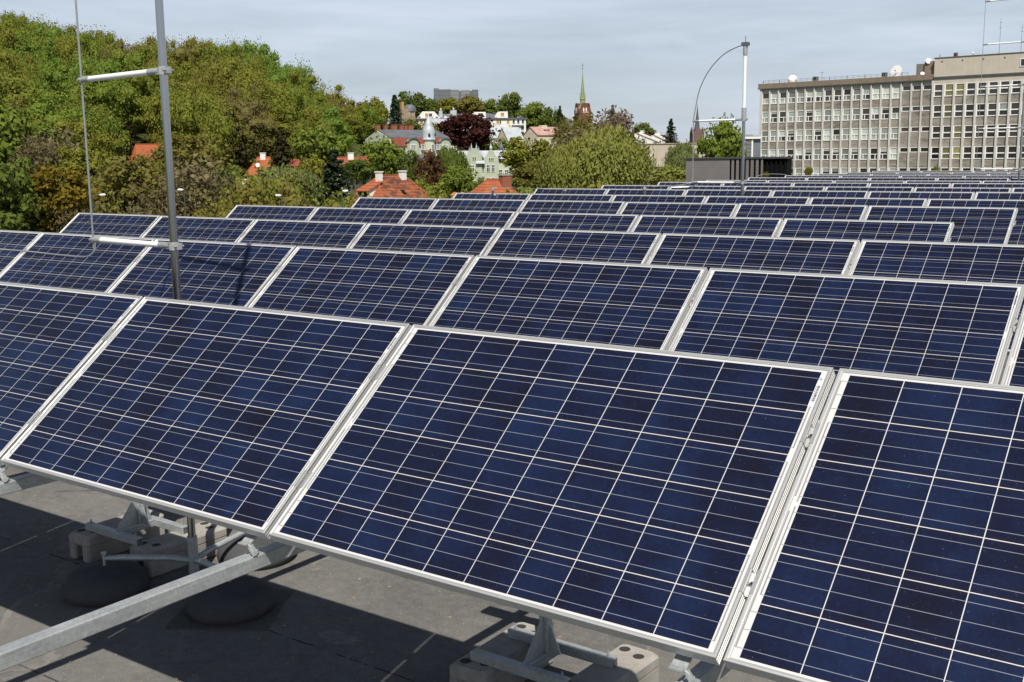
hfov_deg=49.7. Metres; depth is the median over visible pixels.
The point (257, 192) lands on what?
valley trees
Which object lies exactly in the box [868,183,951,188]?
solar panel
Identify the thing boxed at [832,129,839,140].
window
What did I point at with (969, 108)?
window
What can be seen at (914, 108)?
window
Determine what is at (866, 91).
window
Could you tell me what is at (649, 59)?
sky
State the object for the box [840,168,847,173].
window
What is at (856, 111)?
window
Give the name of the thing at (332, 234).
solar panel
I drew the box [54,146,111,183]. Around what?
tree
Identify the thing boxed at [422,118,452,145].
cream house
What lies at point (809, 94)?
window
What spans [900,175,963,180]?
solar panel
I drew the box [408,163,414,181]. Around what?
tree
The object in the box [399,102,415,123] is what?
domed house
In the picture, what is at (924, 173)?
solar panel
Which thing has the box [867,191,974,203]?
solar panel
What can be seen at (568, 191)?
solar panel
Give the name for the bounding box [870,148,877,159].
window
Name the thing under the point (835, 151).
window
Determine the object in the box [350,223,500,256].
solar panel
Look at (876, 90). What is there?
window
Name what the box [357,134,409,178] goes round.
tree
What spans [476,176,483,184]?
tree
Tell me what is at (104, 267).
solar panel
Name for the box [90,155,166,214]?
tree
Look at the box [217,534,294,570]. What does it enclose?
ballast dome
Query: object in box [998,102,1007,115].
window
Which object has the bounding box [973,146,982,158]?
window
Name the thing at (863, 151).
window
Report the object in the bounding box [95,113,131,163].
tree
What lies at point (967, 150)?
window
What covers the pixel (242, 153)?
tree
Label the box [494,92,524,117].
tree
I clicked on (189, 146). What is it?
tree
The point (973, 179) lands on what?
solar panel
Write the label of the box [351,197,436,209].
solar panel
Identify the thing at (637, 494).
solar panel
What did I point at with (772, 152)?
window
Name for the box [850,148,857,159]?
window
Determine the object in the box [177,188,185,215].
street lamp
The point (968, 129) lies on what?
window
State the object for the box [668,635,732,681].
mounting rail
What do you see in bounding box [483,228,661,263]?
solar panel
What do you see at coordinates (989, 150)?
window
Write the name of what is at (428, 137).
green mansion
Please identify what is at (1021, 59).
attic window
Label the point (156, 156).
tree
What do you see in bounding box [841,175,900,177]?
solar panel
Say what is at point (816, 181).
solar panel
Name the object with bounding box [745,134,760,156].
plant building
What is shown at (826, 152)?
window
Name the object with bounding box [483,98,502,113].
tree
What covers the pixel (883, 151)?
window
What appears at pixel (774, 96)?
window
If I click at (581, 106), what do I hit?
church tower
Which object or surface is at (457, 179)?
tree
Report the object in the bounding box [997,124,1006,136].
window
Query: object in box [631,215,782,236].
solar panel
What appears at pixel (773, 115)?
window
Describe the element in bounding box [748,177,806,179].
solar panel
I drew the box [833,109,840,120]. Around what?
window
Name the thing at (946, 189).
solar panel
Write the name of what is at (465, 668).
concrete block
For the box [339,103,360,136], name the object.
tree
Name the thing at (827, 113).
window
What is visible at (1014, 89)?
window
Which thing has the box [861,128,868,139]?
window
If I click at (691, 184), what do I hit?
solar panel
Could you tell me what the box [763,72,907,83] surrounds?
roof railing
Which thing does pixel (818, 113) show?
window
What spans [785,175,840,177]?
solar panel
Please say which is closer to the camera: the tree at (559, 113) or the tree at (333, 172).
the tree at (333, 172)
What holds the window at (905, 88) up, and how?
in the office building at (841, 126)
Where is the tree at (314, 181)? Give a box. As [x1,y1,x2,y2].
[250,163,330,206]
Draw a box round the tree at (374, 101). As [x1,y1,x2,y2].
[355,96,389,140]
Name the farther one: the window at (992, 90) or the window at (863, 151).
the window at (863, 151)
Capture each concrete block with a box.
[69,509,164,563]
[130,521,226,577]
[450,622,552,681]
[571,644,658,681]
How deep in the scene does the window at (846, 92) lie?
187.31 m
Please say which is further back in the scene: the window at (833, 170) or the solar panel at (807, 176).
the window at (833, 170)
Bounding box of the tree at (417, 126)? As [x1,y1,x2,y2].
[397,117,422,129]
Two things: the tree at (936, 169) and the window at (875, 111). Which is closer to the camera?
the tree at (936, 169)
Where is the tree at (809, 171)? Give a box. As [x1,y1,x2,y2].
[803,166,813,174]
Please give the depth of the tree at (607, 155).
144.39 m
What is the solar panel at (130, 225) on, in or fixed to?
on the mounting rail
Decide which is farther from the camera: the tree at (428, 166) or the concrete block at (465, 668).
the tree at (428, 166)
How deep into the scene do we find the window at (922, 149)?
179.98 m
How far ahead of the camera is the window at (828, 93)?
189.54 m
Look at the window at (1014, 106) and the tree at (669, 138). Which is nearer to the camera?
the window at (1014, 106)
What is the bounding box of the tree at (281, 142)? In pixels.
[267,126,295,168]
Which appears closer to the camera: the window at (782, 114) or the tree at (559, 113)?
the window at (782, 114)
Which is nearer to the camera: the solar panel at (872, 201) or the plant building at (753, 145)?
the solar panel at (872, 201)
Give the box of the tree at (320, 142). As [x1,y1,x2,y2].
[287,122,351,162]
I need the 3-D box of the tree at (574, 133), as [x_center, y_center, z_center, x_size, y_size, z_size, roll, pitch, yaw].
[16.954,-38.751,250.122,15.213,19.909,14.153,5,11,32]
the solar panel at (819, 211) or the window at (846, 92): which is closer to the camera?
the solar panel at (819, 211)
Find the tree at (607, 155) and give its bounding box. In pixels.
[550,123,661,188]
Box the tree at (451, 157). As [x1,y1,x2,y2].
[436,145,470,181]
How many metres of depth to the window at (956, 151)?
176.58 m
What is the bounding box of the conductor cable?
[0,243,95,257]
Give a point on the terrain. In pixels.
(142, 136)
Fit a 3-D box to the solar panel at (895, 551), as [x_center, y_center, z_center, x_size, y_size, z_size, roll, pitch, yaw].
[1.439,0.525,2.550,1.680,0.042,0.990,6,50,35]
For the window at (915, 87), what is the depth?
179.47 m
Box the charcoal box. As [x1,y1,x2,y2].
[685,157,792,181]
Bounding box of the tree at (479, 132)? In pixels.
[436,111,500,150]
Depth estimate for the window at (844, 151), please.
188.91 m
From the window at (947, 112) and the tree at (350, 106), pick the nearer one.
the window at (947, 112)
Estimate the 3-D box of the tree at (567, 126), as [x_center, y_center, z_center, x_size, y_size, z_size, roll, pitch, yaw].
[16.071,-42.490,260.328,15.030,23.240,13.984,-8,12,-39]
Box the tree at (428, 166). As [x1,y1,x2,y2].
[412,149,446,195]
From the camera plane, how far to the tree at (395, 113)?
387.89 m
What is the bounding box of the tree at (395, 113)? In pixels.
[387,95,403,129]
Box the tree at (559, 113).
[555,106,563,128]
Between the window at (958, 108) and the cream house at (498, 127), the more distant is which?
the cream house at (498, 127)
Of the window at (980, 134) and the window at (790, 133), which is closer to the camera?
the window at (980, 134)
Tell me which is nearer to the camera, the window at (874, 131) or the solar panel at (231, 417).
the solar panel at (231, 417)
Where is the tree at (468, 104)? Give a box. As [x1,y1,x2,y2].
[454,93,486,113]
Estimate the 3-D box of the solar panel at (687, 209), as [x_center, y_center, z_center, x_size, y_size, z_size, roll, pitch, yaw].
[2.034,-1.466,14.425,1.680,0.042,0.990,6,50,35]
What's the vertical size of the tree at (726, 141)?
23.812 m
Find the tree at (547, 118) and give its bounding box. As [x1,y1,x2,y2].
[539,106,566,126]
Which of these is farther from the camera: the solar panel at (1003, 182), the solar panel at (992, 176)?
the solar panel at (992, 176)
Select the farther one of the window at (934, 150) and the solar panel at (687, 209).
the window at (934, 150)
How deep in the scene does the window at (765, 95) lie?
197.23 m
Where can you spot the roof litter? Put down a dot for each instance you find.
(192, 675)
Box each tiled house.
[126,140,163,171]
[246,153,275,179]
[289,158,326,166]
[337,153,371,196]
[350,170,431,200]
[469,174,517,192]
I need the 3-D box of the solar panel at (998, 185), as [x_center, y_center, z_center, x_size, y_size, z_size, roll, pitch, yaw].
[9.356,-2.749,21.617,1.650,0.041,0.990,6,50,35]
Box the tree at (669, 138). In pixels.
[662,118,677,142]
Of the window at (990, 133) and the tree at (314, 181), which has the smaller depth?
the tree at (314, 181)
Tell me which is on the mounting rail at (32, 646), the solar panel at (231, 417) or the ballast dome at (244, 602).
the solar panel at (231, 417)
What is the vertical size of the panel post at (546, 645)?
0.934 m
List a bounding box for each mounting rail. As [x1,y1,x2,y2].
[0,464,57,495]
[0,534,305,671]
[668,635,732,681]
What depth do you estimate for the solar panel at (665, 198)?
17.62 m
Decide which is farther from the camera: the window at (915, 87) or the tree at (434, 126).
the tree at (434, 126)
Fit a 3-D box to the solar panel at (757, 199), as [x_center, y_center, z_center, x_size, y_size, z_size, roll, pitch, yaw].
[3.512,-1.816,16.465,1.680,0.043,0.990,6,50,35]
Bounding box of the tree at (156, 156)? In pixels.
[130,146,175,171]
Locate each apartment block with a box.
[415,111,443,126]
[468,112,526,134]
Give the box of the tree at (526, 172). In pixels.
[511,158,550,193]
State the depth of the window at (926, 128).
179.41 m
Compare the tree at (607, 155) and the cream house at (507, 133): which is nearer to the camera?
the tree at (607, 155)
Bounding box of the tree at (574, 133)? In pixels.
[556,125,598,145]
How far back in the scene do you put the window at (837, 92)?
188.38 m
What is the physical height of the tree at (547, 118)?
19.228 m
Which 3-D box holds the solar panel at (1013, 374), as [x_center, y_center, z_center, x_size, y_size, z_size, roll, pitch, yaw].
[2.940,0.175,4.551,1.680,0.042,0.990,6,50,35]
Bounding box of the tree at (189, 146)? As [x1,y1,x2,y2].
[162,131,234,169]
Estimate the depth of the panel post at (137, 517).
7.05 m
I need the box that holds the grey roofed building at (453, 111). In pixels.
[438,108,491,130]
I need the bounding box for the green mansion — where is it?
[365,114,451,163]
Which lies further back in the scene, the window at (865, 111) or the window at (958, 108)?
the window at (865, 111)
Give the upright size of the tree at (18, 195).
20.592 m
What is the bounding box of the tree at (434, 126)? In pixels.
[422,122,440,130]
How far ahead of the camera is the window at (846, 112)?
187.86 m
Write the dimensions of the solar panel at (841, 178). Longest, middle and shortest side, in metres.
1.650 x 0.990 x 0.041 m
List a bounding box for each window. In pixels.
[411,144,415,150]
[761,149,767,156]
[762,112,768,122]
[762,131,767,141]
[763,93,768,103]
[769,149,775,156]
[770,112,776,122]
[770,130,776,141]
[771,92,777,103]
[778,130,784,141]
[778,149,784,156]
[779,92,786,103]
[779,111,785,122]
[787,130,793,140]
[787,149,793,159]
[788,92,794,102]
[788,111,794,121]
[795,149,802,159]
[795,168,801,174]
[796,110,803,121]
[796,130,802,140]
[797,91,803,102]
[804,149,811,159]
[805,110,812,121]
[805,129,811,140]
[806,91,813,102]
[813,149,820,159]
[813,168,819,174]
[814,110,821,121]
[814,129,820,140]
[815,90,822,101]
[822,148,829,159]
[822,168,828,173]
[823,129,830,140]
[824,90,831,101]
[824,109,830,120]
[831,168,838,173]
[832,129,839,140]
[832,148,838,159]
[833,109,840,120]
[834,89,840,100]
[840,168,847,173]
[841,148,848,159]
[842,109,849,120]
[842,128,849,139]
[843,89,850,100]
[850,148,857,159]
[851,128,858,139]
[852,108,859,119]
[853,88,860,100]
[859,168,866,171]
[860,148,867,159]
[861,108,869,119]
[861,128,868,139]
[862,88,869,99]
[870,128,878,139]
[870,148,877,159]
[871,108,878,119]
[872,87,879,99]
[879,148,887,159]
[880,127,888,139]
[881,107,888,119]
[882,87,889,98]
[889,147,897,159]
[890,127,898,138]
[891,107,899,118]
[892,86,899,98]
[900,127,908,131]
[900,147,907,151]
[901,106,909,111]
[902,86,910,90]
[910,147,917,151]
[911,127,918,131]
[912,106,919,110]
[913,85,920,90]
[920,147,928,151]
[921,126,929,131]
[922,106,930,110]
[923,85,931,89]
[931,147,938,158]
[932,126,939,138]
[933,105,941,117]
[934,84,942,96]
[941,147,949,158]
[942,126,950,137]
[943,105,951,117]
[944,83,952,95]
[952,147,960,158]
[953,125,961,137]
[954,104,962,116]
[955,83,963,95]
[962,146,971,158]
[964,125,972,137]
[965,104,973,116]
[966,82,974,95]
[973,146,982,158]
[975,125,983,137]
[976,103,984,115]
[977,82,986,94]
[984,146,993,158]
[986,125,994,137]
[987,103,996,115]
[988,81,997,94]
[996,146,1004,158]
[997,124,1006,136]
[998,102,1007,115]
[1000,81,1008,93]
[1007,146,1016,158]
[1008,124,1017,136]
[1010,102,1019,114]
[1011,80,1020,93]
[1019,146,1023,158]
[1020,58,1023,66]
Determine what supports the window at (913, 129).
in the office building at (841, 126)
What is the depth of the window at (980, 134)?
173.84 m
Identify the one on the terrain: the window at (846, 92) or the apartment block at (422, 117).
the apartment block at (422, 117)
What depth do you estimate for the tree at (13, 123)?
196.06 m
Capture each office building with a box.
[758,74,933,174]
[916,52,1023,170]
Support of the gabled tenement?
on the terrain
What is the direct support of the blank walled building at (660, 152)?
on the terrain
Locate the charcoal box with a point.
(716, 168)
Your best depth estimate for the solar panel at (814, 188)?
21.70 m
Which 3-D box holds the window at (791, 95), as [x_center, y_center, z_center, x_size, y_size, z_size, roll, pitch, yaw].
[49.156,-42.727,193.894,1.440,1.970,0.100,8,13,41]
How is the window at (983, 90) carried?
in the office building at (956, 118)
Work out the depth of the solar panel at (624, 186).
23.69 m
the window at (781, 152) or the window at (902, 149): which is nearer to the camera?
the window at (902, 149)
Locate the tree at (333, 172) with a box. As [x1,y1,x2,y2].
[318,149,356,204]
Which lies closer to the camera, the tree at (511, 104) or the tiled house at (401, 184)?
the tiled house at (401, 184)
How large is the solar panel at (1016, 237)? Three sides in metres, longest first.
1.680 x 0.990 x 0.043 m
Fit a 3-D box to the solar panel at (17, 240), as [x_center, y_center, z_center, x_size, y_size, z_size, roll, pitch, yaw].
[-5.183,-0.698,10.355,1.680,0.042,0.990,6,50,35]
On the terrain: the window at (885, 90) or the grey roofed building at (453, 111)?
the grey roofed building at (453, 111)
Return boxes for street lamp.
[92,193,105,212]
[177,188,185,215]
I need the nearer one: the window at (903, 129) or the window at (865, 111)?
the window at (903, 129)
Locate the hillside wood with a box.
[0,9,389,173]
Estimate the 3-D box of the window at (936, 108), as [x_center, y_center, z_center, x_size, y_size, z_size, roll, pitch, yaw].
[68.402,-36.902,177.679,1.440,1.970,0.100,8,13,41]
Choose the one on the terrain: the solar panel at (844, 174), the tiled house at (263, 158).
the tiled house at (263, 158)
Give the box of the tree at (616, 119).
[590,104,638,142]
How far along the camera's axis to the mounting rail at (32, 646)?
3.46 m
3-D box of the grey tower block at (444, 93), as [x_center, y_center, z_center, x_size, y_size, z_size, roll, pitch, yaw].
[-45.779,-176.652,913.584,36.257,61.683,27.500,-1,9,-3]
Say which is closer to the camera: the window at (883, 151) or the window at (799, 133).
the window at (883, 151)
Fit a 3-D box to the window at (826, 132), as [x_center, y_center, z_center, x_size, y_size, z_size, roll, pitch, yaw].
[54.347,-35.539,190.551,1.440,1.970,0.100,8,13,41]
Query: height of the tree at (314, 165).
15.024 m
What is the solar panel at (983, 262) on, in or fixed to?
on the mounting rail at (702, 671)
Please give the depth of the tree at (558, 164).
143.35 m
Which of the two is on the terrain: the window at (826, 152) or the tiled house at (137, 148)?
the tiled house at (137, 148)
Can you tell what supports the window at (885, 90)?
in the office building at (841, 126)
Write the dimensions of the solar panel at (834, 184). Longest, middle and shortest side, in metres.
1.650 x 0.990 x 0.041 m
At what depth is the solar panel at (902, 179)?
27.86 m
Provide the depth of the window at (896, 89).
181.79 m
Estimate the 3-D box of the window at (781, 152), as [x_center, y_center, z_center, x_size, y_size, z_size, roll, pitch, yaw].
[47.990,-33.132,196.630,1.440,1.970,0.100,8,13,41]
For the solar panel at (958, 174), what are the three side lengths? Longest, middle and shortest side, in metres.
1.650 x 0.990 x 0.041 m
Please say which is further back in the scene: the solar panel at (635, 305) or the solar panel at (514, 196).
the solar panel at (514, 196)
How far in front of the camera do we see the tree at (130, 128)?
233.79 m
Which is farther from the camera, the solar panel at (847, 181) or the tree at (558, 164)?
the tree at (558, 164)
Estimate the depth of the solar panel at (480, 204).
16.52 m
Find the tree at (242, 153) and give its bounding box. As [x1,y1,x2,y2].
[213,110,256,177]
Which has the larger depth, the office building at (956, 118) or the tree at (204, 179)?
the office building at (956, 118)
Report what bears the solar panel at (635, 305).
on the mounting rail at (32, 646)
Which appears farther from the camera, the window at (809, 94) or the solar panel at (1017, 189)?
the window at (809, 94)
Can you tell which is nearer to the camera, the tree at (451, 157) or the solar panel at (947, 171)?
the solar panel at (947, 171)
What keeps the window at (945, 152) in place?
in the office building at (956, 118)
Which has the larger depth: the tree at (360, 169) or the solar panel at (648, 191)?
the tree at (360, 169)
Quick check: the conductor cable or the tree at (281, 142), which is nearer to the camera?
the conductor cable
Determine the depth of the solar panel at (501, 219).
13.55 m
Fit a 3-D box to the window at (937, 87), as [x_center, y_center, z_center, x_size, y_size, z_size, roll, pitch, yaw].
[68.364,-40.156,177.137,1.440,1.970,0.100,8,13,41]
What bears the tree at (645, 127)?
on the terrain
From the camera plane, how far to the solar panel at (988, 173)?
33.97 m
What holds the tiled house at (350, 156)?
on the terrain
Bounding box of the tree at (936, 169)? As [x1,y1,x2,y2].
[933,165,941,170]
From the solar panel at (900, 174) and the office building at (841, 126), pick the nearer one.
the solar panel at (900, 174)
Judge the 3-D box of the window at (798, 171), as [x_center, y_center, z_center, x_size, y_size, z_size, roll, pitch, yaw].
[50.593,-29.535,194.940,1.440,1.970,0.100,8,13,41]
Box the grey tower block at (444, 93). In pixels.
[434,88,477,113]
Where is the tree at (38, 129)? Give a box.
[17,119,68,164]
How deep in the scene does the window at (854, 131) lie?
187.28 m
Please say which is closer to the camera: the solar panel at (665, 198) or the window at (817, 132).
the solar panel at (665, 198)
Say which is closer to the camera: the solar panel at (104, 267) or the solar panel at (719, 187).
the solar panel at (104, 267)
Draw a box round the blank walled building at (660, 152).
[640,142,706,182]
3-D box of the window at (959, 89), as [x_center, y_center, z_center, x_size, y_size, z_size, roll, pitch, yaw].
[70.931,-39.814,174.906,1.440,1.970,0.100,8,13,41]
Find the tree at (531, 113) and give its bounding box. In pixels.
[515,101,545,130]
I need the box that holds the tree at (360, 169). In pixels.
[339,158,375,187]
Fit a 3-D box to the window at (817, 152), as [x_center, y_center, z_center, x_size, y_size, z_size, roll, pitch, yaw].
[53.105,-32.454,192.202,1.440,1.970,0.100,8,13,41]
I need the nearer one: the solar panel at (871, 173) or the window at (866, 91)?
the solar panel at (871, 173)
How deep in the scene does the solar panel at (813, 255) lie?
8.61 m
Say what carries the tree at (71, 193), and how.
on the terrain
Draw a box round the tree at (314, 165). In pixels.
[295,154,327,186]
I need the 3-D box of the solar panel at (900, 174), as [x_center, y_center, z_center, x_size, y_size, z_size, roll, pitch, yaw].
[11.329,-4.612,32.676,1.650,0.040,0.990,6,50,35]
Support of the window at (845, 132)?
in the office building at (841, 126)
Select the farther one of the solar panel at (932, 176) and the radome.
the radome
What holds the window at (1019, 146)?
in the office building at (956, 118)
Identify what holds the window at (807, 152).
in the office building at (841, 126)
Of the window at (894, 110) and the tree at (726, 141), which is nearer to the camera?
the tree at (726, 141)
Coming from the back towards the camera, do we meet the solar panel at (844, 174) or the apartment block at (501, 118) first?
the apartment block at (501, 118)
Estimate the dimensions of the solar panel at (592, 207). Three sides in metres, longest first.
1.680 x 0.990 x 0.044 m
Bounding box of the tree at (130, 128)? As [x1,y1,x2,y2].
[118,121,140,155]
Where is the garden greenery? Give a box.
[355,116,609,198]
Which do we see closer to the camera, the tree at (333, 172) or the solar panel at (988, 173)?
the solar panel at (988, 173)
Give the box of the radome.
[788,75,797,81]
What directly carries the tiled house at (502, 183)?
on the terrain
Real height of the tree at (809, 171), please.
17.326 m
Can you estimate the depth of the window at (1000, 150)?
172.16 m
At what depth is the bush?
103.85 m
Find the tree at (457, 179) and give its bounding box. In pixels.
[434,164,480,196]
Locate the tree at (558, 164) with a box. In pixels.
[534,141,586,188]
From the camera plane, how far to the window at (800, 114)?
193.37 m
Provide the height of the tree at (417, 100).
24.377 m
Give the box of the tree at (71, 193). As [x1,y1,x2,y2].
[26,164,103,232]
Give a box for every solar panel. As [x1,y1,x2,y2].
[0,230,41,274]
[0,232,155,291]
[0,282,142,464]
[0,296,410,539]
[60,213,160,236]
[107,238,295,306]
[142,216,255,241]
[226,205,317,220]
[238,219,367,247]
[249,246,474,326]
[268,324,835,665]
[307,207,409,223]
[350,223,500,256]
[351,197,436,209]
[401,209,515,228]
[429,255,707,349]
[431,198,525,212]
[452,193,530,199]
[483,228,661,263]
[507,212,638,231]
[519,200,624,213]
[528,194,613,200]
[533,188,607,194]
[601,185,670,188]
[605,189,685,194]
[611,195,706,202]
[620,202,737,216]
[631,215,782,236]
[646,233,859,274]
[657,182,722,185]
[668,268,1023,422]
[670,186,744,189]
[684,189,772,195]
[704,196,810,204]
[706,180,767,181]
[722,182,792,185]
[723,368,1023,681]
[733,203,867,220]
[744,186,825,190]
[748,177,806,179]
[768,180,833,183]
[771,190,868,197]
[777,218,953,242]
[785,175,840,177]
[793,182,868,186]
[807,177,869,180]
[809,197,927,214]
[818,174,870,174]
[825,186,913,191]
[834,180,904,183]
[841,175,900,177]
[846,172,896,174]
[847,239,1023,355]
[864,205,1017,243]
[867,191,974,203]
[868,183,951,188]
[869,178,936,180]
[872,171,920,172]
[872,174,927,175]
[897,172,950,173]
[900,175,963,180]
[905,180,981,183]
[913,187,1011,196]
[921,171,972,172]
[926,199,1023,244]
[928,174,987,175]
[937,178,1008,181]
[951,172,1008,174]
[951,183,1023,190]
[964,175,1023,178]
[973,171,1023,171]
[974,192,1023,199]
[982,181,1023,182]
[989,174,1023,174]
[1000,306,1023,386]
[1009,178,1023,180]
[1011,188,1023,191]
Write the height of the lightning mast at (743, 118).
4.309 m
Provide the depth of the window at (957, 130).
176.07 m
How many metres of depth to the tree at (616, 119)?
286.65 m
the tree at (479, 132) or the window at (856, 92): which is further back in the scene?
the tree at (479, 132)
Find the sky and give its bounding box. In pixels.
[0,0,1023,142]
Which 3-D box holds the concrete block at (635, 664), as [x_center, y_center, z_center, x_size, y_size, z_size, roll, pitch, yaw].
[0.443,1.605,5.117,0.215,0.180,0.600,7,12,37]
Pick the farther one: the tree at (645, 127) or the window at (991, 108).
the tree at (645, 127)
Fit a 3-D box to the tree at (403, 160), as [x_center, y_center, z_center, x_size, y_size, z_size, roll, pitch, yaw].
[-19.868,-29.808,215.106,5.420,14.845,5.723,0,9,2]
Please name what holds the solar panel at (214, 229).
on the mounting rail
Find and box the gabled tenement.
[451,141,513,188]
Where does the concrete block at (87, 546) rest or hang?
on the roof
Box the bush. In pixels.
[645,165,685,184]
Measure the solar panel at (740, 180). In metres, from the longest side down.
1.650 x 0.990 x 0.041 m
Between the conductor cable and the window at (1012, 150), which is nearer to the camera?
the conductor cable
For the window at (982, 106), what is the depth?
173.25 m
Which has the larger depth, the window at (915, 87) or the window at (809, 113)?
the window at (809, 113)
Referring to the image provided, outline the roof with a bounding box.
[0,355,1008,681]
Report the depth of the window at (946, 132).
177.14 m
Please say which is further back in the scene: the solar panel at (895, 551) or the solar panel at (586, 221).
the solar panel at (586, 221)
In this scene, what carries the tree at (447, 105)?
on the terrain
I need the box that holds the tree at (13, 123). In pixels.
[0,99,39,181]
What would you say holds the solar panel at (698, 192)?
on the mounting rail
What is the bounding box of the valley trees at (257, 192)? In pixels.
[11,156,372,232]
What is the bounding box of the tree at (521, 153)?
[498,136,552,176]
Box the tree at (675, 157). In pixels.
[661,139,698,169]
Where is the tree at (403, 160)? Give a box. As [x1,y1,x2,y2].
[396,149,422,176]
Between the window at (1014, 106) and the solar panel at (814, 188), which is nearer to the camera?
the solar panel at (814, 188)
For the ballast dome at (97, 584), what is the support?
on the roof
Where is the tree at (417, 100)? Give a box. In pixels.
[391,91,430,117]
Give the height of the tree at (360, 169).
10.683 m
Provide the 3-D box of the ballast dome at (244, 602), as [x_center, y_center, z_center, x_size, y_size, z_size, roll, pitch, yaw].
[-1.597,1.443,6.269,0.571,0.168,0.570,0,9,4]
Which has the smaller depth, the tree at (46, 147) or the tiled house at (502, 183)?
the tiled house at (502, 183)
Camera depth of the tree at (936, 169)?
139.68 m
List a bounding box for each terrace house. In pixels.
[634,130,660,142]
[651,132,675,142]
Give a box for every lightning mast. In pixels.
[75,0,246,581]
[651,36,749,195]
[975,0,1023,180]
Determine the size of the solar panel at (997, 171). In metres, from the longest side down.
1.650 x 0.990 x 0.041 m
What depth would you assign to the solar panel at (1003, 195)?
17.03 m
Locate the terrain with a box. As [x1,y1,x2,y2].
[96,128,479,178]
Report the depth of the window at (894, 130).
182.86 m
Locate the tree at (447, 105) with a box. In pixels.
[434,97,461,113]
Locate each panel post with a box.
[85,501,187,545]
[470,615,616,681]
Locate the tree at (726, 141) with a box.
[696,112,747,157]
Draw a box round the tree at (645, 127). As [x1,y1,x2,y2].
[630,122,656,134]
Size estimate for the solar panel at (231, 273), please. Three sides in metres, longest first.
1.680 x 0.990 x 0.042 m
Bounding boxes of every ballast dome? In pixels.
[61,560,149,606]
[165,575,292,630]
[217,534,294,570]
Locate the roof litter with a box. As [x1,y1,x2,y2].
[3,495,745,681]
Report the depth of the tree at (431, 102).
559.91 m
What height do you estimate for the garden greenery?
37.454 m
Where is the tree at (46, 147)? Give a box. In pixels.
[6,125,97,177]
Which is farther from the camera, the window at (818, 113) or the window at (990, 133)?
the window at (818, 113)
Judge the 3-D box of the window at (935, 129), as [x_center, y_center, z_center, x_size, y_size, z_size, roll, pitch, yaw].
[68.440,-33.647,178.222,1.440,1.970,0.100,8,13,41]
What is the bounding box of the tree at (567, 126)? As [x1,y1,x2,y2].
[547,111,605,147]
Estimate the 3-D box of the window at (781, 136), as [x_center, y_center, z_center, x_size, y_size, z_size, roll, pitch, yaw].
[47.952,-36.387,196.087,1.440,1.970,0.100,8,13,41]
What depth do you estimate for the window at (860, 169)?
187.22 m
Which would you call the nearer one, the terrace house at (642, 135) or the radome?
the radome
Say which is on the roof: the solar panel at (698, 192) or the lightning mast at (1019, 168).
the lightning mast at (1019, 168)
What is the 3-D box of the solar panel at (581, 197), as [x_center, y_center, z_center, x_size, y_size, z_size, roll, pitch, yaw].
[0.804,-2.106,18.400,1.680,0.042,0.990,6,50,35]
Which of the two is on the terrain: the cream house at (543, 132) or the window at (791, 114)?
the cream house at (543, 132)
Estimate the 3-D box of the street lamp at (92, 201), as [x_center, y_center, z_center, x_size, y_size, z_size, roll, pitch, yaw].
[-23.091,0.635,63.449,0.790,18.065,0.150,-4,10,-20]
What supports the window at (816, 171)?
in the office building at (841, 126)
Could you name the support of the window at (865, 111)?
in the office building at (841, 126)
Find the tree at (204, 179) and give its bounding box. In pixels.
[153,153,240,216]
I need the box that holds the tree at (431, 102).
[420,97,439,114]
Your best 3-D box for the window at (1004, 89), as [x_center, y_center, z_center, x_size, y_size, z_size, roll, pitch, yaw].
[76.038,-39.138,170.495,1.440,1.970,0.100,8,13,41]
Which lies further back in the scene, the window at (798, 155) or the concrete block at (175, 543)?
the window at (798, 155)
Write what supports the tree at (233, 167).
on the terrain
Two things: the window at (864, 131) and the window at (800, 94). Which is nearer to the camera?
the window at (864, 131)
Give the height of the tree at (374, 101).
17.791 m
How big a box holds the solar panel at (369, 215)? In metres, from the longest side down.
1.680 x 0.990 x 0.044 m
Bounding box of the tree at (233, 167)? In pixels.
[191,164,247,195]
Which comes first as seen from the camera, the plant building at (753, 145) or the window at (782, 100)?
the plant building at (753, 145)
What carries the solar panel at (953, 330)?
on the mounting rail at (702, 671)
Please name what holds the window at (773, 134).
in the office building at (841, 126)
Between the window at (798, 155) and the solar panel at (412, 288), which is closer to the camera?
the solar panel at (412, 288)
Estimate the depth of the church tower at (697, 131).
715.58 m
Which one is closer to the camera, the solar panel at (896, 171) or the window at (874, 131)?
the solar panel at (896, 171)
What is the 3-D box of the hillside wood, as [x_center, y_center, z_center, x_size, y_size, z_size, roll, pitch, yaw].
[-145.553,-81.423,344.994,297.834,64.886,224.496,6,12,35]
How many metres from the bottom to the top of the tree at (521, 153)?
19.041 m
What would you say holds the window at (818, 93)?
in the office building at (841, 126)
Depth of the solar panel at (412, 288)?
7.49 m
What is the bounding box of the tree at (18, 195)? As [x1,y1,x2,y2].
[0,155,47,231]
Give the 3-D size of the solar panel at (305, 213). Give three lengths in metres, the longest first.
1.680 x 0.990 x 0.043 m
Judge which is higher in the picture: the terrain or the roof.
the terrain
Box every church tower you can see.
[574,63,590,130]
[690,103,704,142]
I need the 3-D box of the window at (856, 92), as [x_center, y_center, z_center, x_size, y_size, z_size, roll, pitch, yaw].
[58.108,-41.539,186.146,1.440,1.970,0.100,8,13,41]
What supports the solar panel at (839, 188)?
on the mounting rail
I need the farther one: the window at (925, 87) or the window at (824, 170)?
the window at (824, 170)
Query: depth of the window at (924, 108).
178.88 m
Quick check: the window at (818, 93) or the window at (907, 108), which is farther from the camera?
the window at (818, 93)
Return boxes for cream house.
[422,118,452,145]
[489,123,502,145]
[496,125,522,149]
[522,125,558,149]

